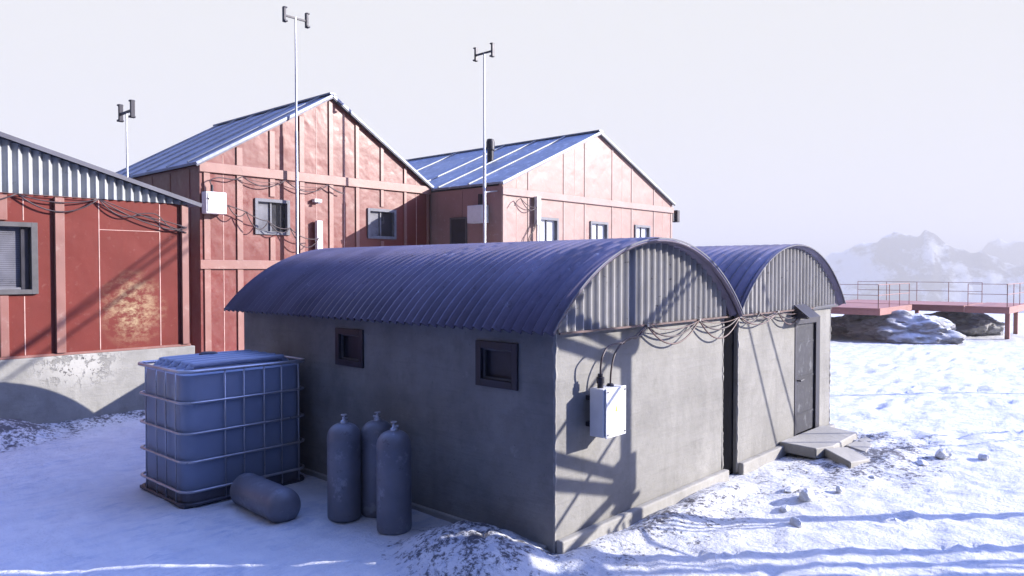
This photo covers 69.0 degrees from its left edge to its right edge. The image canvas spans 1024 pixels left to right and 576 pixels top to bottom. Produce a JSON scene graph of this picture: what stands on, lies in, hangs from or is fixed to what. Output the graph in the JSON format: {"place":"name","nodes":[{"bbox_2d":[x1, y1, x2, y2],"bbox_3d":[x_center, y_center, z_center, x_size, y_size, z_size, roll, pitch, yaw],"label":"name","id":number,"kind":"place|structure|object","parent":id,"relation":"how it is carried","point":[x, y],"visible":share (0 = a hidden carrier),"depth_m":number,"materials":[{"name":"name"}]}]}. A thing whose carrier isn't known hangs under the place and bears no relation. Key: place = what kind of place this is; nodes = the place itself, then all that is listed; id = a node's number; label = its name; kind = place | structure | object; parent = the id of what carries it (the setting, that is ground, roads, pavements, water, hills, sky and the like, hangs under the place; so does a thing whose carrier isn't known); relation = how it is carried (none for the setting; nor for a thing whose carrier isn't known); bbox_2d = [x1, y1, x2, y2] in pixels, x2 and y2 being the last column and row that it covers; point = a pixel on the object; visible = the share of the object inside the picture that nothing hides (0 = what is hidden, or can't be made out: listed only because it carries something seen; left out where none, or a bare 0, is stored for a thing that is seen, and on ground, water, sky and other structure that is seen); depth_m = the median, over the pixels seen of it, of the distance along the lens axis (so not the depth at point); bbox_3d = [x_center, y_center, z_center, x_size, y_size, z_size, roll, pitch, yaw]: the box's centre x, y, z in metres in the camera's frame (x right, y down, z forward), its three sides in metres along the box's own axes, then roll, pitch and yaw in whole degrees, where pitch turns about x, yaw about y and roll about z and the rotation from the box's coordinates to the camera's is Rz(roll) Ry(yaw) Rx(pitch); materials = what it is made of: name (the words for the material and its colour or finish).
{"place":"outdoors","nodes":[
{"label":"outdoors","id":0,"kind":"place"},
{"bbox_2d":[0,311,1023,575],"bbox_3d":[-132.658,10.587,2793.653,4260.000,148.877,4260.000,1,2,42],"label":"snow ground","id":1,"kind":"structure","parent":0,"point":[76,499],"depth_m":9.36,"materials":[{"name":"white snow"}]},
{"bbox_2d":[0,132,201,423],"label":"red building","id":2,"kind":"structure","parent":1,"relation":"on","point":[94,304],"depth_m":14.95,"materials":[{"name":"concrete"},{"name":"painted metal panels"},{"name":"ribbed steel"}]},
{"bbox_2d":[0,221,38,294],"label":"window","id":3,"kind":"structure","parent":2,"relation":"in","point":[18,240],"depth_m":14.21,"materials":[{"name":"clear glass"}]},
{"bbox_2d":[0,192,186,232],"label":"cable bundle","id":4,"kind":"object","parent":2,"relation":"attached to","point":[95,199],"visible":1,"depth_m":15.13,"materials":[{"name":"black rubber"}]},
{"bbox_2d":[117,100,135,176],"bbox_3d":[-9.321,-0.874,18.083,0.835,7.220,0.140,1,2,42],"label":"antenna mast","id":5,"kind":"object","parent":1,"relation":"on","point":[131,111],"visible":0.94,"depth_m":18.00,"materials":[{"name":"metal"}]},
{"bbox_2d":[138,350,304,508],"bbox_3d":[-4.158,1.904,10.755,1.548,1.915,1.888,1,2,42],"label":"liquid tank","id":6,"kind":"object","parent":1,"relation":"on","point":[216,423],"visible":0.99,"depth_m":10.15,"materials":[{"name":"plastic"}]},
{"bbox_2d":[230,473,300,522],"bbox_3d":[-3.143,2.691,9.531,1.215,0.446,0.446,1,2,45],"label":"gas cylinder","id":7,"kind":"object","parent":1,"relation":"on","point":[270,500],"visible":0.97,"depth_m":9.24,"materials":[{"name":"paint"}]},
{"bbox_2d":[115,92,433,353],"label":"red gabled building","id":8,"kind":"structure","parent":1,"relation":"on","point":[378,181],"depth_m":21.54,"materials":[{"name":"metal"}]},
{"bbox_2d":[202,185,225,214],"bbox_3d":[-7.837,-2.331,19.619,0.270,0.760,0.560,1,2,42],"label":"junction box","id":9,"kind":"object","parent":8,"relation":"attached to","point":[216,204],"visible":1,"depth_m":19.49,"materials":[{"name":"white metal"}]},
{"bbox_2d":[254,198,289,234],"bbox_3d":[-6.803,-2.006,21.093,0.160,1.000,1.080,1,2,42],"label":"window","id":10,"kind":"structure","parent":8,"relation":"in","point":[277,212],"depth_m":21.07,"materials":[{"name":"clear glass"}]},
{"bbox_2d":[208,176,344,247],"bbox_3d":[-6.507,-2.109,21.024,0.200,1.914,4.362,1,2,42],"label":"cable bundle","id":11,"kind":"object","parent":8,"relation":"attached to","point":[246,212],"visible":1,"depth_m":20.82,"materials":[{"name":"black rubber"}]},
{"bbox_2d":[312,199,321,203],"bbox_3d":[-5.755,-2.559,22.046,0.188,0.140,0.240,1,2,42],"label":"wall fixture","id":12,"kind":"object","parent":8,"relation":"attached to","point":[318,201],"depth_m":21.98,"materials":[{"name":"white metal"}]},
{"bbox_2d":[315,221,322,249],"bbox_3d":[-5.717,0.275,22.113,0.130,4.530,0.190,1,2,42],"label":"cable duct","id":13,"kind":"object","parent":8,"relation":"attached to","point":[319,232],"visible":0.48,"depth_m":22.01,"materials":[{"name":"white metal"}]},
{"bbox_2d":[367,208,396,239],"bbox_3d":[-4.208,-2.054,23.949,0.160,0.960,1.140,1,2,42],"label":"window","id":14,"kind":"structure","parent":8,"relation":"in","point":[381,223],"depth_m":23.96,"materials":[{"name":"clear glass"}]},
{"bbox_2d":[282,6,309,253],"bbox_3d":[-6.141,-2.627,21.331,0.140,10.570,0.835,1,2,42],"label":"antenna mast","id":15,"kind":"object","parent":1,"relation":"on","point":[306,21],"visible":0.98,"depth_m":21.25,"materials":[{"name":"metal"}]},
{"bbox_2d":[327,414,360,522],"bbox_3d":[-2.100,2.231,9.324,0.421,1.308,0.421,1,2,25],"label":"gas cylinder","id":16,"kind":"object","parent":1,"relation":"on","point":[344,470],"visible":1,"depth_m":9.15,"materials":[{"name":"paint"}]},
{"bbox_2d":[361,411,391,517],"bbox_3d":[-1.711,2.227,9.485,0.421,1.308,0.421,0,1,12],"label":"gas cylinder","id":17,"kind":"object","parent":1,"relation":"on","point":[372,431],"visible":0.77,"depth_m":9.30,"materials":[{"name":"paint"}]},
{"bbox_2d":[376,421,411,534],"bbox_3d":[-1.406,2.242,8.883,0.421,1.308,0.421,0,1,-19],"label":"gas cylinder","id":18,"kind":"object","parent":1,"relation":"on","point":[393,480],"visible":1,"depth_m":8.71,"materials":[{"name":"paint"}]},
{"bbox_2d":[224,237,743,553],"bbox_3d":[-0.717,1.147,11.690,7.112,3.684,4.452,1,2,42],"label":"barrel roof hut","id":19,"kind":"object","parent":1,"relation":"on","point":[472,370],"visible":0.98,"depth_m":9.33,"materials":[{"name":"paint"}]},
{"bbox_2d":[335,328,363,367],"bbox_3d":[-2.268,0.840,10.572,0.650,0.530,0.130,1,2,42],"label":"window","id":20,"kind":"structure","parent":19,"relation":"in","point":[349,343],"depth_m":10.61,"materials":[{"name":"metal"}]},
{"bbox_2d":[475,340,518,390],"bbox_3d":[-0.147,0.886,8.646,0.660,0.530,0.130,1,2,42],"label":"window","id":21,"kind":"structure","parent":19,"relation":"in","point":[496,363],"depth_m":8.67,"materials":[{"name":"metal"}]},
{"bbox_2d":[586,373,625,438],"bbox_3d":[1.053,1.311,8.461,0.314,0.710,0.415,1,2,42],"label":"electrical box","id":22,"kind":"object","parent":19,"relation":"attached to","point":[607,411],"visible":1,"depth_m":8.31,"materials":[{"name":"white metal"}]},
{"bbox_2d":[605,385,625,438],"bbox_3d":[1.165,1.390,8.378,0.021,0.555,0.390,1,2,42],"label":"door","id":23,"kind":"structure","parent":22,"relation":"in","point":[615,422],"depth_m":8.35,"materials":[{"name":"white metal"}]},
{"bbox_2d":[600,310,800,382],"bbox_3d":[2.956,0.721,10.631,0.132,0.670,6.094,1,2,41],"label":"cable bundle","id":24,"kind":"object","parent":19,"relation":"attached to","point":[653,332],"visible":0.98,"depth_m":10.02,"materials":[{"name":"black rubber"}]},
{"bbox_2d":[473,43,497,242],"bbox_3d":[-0.753,-2.449,23.314,0.835,10.120,0.499,1,2,42],"label":"antenna mast","id":25,"kind":"object","parent":1,"relation":"on","point":[491,51],"visible":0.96,"depth_m":23.10,"materials":[{"name":"metal"}]},
{"bbox_2d":[406,130,675,244],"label":"red gabled building","id":26,"kind":"structure","parent":1,"relation":"on","point":[597,184],"depth_m":26.16,"materials":[{"name":"metal"}]},
{"bbox_2d":[450,217,466,243],"bbox_3d":[-1.763,-1.199,24.578,0.800,2.260,0.048,1,2,42],"label":"side door","id":27,"kind":"structure","parent":26,"relation":"in","point":[458,225],"depth_m":24.55,"materials":[{"name":"metal"}]},
{"bbox_2d":[467,194,488,223],"bbox_3d":[-1.094,-2.535,23.751,0.680,0.930,0.320,1,2,42],"label":"junction box","id":28,"kind":"object","parent":26,"relation":"attached to","point":[474,214],"visible":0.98,"depth_m":23.63,"materials":[{"name":"white metal"}]},
{"bbox_2d":[534,196,540,240],"bbox_3d":[0.836,-0.774,24.363,0.130,4.420,0.190,1,2,42],"label":"cable duct","id":29,"kind":"object","parent":26,"relation":"attached to","point":[537,210],"visible":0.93,"depth_m":24.28,"materials":[{"name":"white metal"}]},
{"bbox_2d":[514,198,536,240],"bbox_3d":[0.458,-2.107,23.879,0.028,1.513,1.151,1,2,42],"label":"cable bundle","id":30,"kind":"object","parent":29,"relation":"attached to","point":[530,210],"visible":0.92,"depth_m":24.02,"materials":[{"name":"black rubber"}]},
{"bbox_2d":[539,217,558,240],"bbox_3d":[1.171,-1.858,24.952,0.160,1.000,1.090,1,2,42],"label":"window","id":31,"kind":"structure","parent":26,"relation":"in","point":[549,227],"depth_m":25.08,"materials":[{"name":"white glass"}]},
{"bbox_2d":[590,221,608,238],"bbox_3d":[3.131,-1.909,27.109,0.160,1.000,1.100,1,2,42],"label":"window","id":32,"kind":"structure","parent":26,"relation":"in","point":[598,230],"depth_m":27.21,"materials":[{"name":"white glass"}]},
{"bbox_2d":[634,225,650,237],"bbox_3d":[5.081,-1.961,29.255,0.160,1.000,1.100,1,2,42],"label":"window","id":33,"kind":"structure","parent":26,"relation":"in","point":[639,230],"depth_m":29.22,"materials":[{"name":"white glass"}]},
{"bbox_2d":[672,210,679,222],"bbox_3d":[6.787,-2.994,31.078,0.260,0.500,0.390,1,2,42],"label":"wall lamp","id":34,"kind":"object","parent":26,"relation":"attached to","point":[676,216],"visible":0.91,"depth_m":31.02,"materials":[{"name":"metal"}]},
{"bbox_2d":[690,244,845,474],"bbox_3d":[2.311,1.055,14.898,7.219,3.714,4.751,1,2,42],"label":"barrel roof hut","id":35,"kind":"object","parent":1,"relation":"on","point":[776,381],"visible":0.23,"depth_m":12.33,"materials":[{"name":"paint"}]},
{"bbox_2d":[796,322,813,433],"bbox_3d":[5.258,1.600,13.340,0.134,1.940,0.900,1,2,42],"label":"door","id":36,"kind":"structure","parent":35,"relation":"in","point":[805,332],"depth_m":13.39,"materials":[{"name":"metal"}]},
{"bbox_2d":[780,504,789,511],"bbox_3d":[3.534,2.842,9.637,0.124,0.077,0.282,0,1,19],"label":"snow chunk","id":37,"kind":"object","parent":1,"relation":"on","point":[785,508],"visible":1,"depth_m":9.55,"materials":[{"name":"white snow"}]},
{"bbox_2d":[784,486,799,492],"bbox_3d":[3.912,2.810,10.428,0.334,0.080,0.150,-1,2,-36],"label":"snow chunk","id":38,"kind":"object","parent":1,"relation":"on","point":[789,489],"visible":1,"depth_m":10.37,"materials":[{"name":"white snow"}]},
{"bbox_2d":[790,516,802,527],"bbox_3d":[3.446,2.845,9.046,0.114,0.129,0.231,0,1,-9],"label":"snow chunk","id":39,"kind":"object","parent":1,"relation":"on","point":[795,521],"visible":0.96,"depth_m":8.99,"materials":[{"name":"white snow"}]},
{"bbox_2d":[799,488,814,501],"bbox_3d":[3.950,2.776,9.988,0.201,0.199,0.299,1,2,31],"label":"snow chunk","id":40,"kind":"object","parent":1,"relation":"on","point":[806,495],"visible":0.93,"depth_m":9.91,"materials":[{"name":"white snow"}]},
{"bbox_2d":[780,425,856,458],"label":"concrete slab","id":41,"kind":"structure","parent":1,"relation":"on","point":[814,442],"depth_m":12.66,"materials":[{"name":"grey concrete"}]},
{"bbox_2d":[836,485,843,492],"bbox_3d":[4.583,2.831,10.422,0.112,0.121,0.127,1,2,37],"label":"snow chunk","id":42,"kind":"object","parent":1,"relation":"on","point":[839,489],"visible":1,"depth_m":10.39,"materials":[{"name":"white snow"}]},
{"bbox_2d":[825,447,869,467],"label":"concrete slab","id":43,"kind":"structure","parent":1,"relation":"on","point":[849,457],"depth_m":11.97,"materials":[{"name":"grey concrete"}]},
{"bbox_2d":[830,314,877,335],"bbox_3d":[16.911,1.993,35.964,3.856,1.954,3.539,-1,2,-26],"label":"snowy boulder","id":44,"kind":"object","parent":1,"relation":"on","point":[838,326],"visible":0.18,"depth_m":35.19,"materials":[{"name":"grey stone"}]},
{"bbox_2d":[846,436,873,452],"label":"concrete slab","id":45,"kind":"structure","parent":1,"relation":"on","point":[863,446],"depth_m":12.89,"materials":[{"name":"grey concrete"}]},
{"bbox_2d":[845,310,966,344],"bbox_3d":[17.255,2.054,32.911,4.858,2.199,3.596,1,2,34],"label":"snowy boulder","id":46,"kind":"object","parent":1,"relation":"on","point":[901,327],"visible":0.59,"depth_m":32.10,"materials":[{"name":"white snow"}]},
{"bbox_2d":[916,459,928,465],"bbox_3d":[6.591,2.813,11.975,0.188,0.106,0.391,1,2,25],"label":"snow chunk","id":47,"kind":"object","parent":1,"relation":"on","point":[921,462],"visible":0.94,"depth_m":11.89,"materials":[{"name":"white snow"}]},
{"bbox_2d":[831,281,1023,338],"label":"raised deck","id":48,"kind":"structure","parent":1,"relation":"on","point":[857,306],"depth_m":34.19,"materials":[{"name":"red metal"}]},
{"bbox_2d":[935,448,951,458],"bbox_3d":[7.127,2.750,12.331,0.256,0.210,0.243,0,1,-11],"label":"snow chunk","id":49,"kind":"object","parent":1,"relation":"on","point":[942,453],"visible":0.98,"depth_m":12.24,"materials":[{"name":"white snow"}]},
{"bbox_2d":[923,311,1004,335],"bbox_3d":[21.896,1.879,36.310,3.577,1.854,3.139,1,2,37],"label":"snowy boulder","id":50,"kind":"object","parent":1,"relation":"on","point":[976,324],"visible":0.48,"depth_m":35.25,"materials":[{"name":"grey stone"}]},
{"bbox_2d":[978,453,989,460],"bbox_3d":[7.739,2.782,12.235,0.157,0.134,0.190,0,1,14],"label":"snow chunk","id":51,"kind":"object","parent":1,"relation":"on","point":[984,456],"visible":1,"depth_m":12.18,"materials":[{"name":"white snow"}]},
{"bbox_2d":[0,0,1023,257],"label":"sky","id":52,"kind":"structure","parent":0,"point":[825,126],"materials":[{"name":"white"}]},
{"bbox_2d":[825,230,1023,312],"bbox_3d":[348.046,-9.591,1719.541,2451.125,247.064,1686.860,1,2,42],"label":"mountain range","id":53,"kind":"structure","parent":0,"point":[934,264],"depth_m":1635.69,"materials":[{"name":"white snow"}]},
{"bbox_2d":[979,238,1023,265],"bbox_3d":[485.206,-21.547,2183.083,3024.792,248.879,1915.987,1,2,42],"label":"mountain range","id":54,"kind":"structure","parent":0,"point":[1007,252],"depth_m":2143.85,"materials":[{"name":"white snow"}]}
]}

